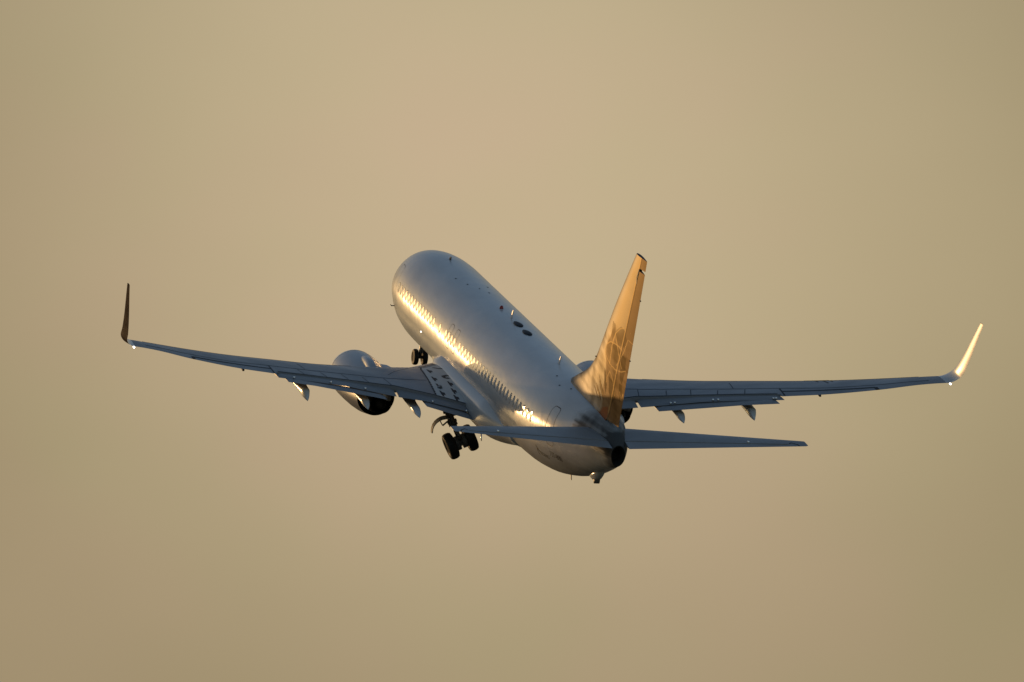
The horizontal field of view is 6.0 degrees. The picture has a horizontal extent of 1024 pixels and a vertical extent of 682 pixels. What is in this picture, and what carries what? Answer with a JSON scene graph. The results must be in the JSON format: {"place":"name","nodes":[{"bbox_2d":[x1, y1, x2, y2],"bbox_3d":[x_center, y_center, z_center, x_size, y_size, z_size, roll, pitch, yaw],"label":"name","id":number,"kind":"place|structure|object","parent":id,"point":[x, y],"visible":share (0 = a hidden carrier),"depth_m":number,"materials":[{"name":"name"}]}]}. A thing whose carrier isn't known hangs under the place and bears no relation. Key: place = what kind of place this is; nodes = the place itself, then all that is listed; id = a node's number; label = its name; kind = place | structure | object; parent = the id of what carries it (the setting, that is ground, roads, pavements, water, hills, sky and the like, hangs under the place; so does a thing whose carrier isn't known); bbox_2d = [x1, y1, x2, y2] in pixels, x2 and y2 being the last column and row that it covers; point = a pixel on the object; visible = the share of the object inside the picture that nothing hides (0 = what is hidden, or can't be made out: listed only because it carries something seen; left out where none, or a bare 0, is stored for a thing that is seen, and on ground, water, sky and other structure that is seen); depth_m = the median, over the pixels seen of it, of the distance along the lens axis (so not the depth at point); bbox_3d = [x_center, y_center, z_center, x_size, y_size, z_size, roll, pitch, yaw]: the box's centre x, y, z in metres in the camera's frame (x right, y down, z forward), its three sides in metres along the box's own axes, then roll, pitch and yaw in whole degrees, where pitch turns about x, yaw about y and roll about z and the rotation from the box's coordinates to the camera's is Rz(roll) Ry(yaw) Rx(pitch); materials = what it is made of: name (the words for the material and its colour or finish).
{"place":"outdoors","nodes":[
{"label":"outdoors","id":0,"kind":"place"},
{"bbox_2d":[0,0,1023,681],"label":"sky","id":1,"kind":"structure","parent":0,"point":[807,190],"materials":[{"name":"beige"}]},
{"bbox_2d":[121,250,982,483],"bbox_3d":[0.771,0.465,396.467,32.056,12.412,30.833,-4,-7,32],"label":"airliner","id":2,"kind":"object","parent":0,"point":[501,368],"visible":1,"depth_m":397.70,"materials":[{"name":"paint"}]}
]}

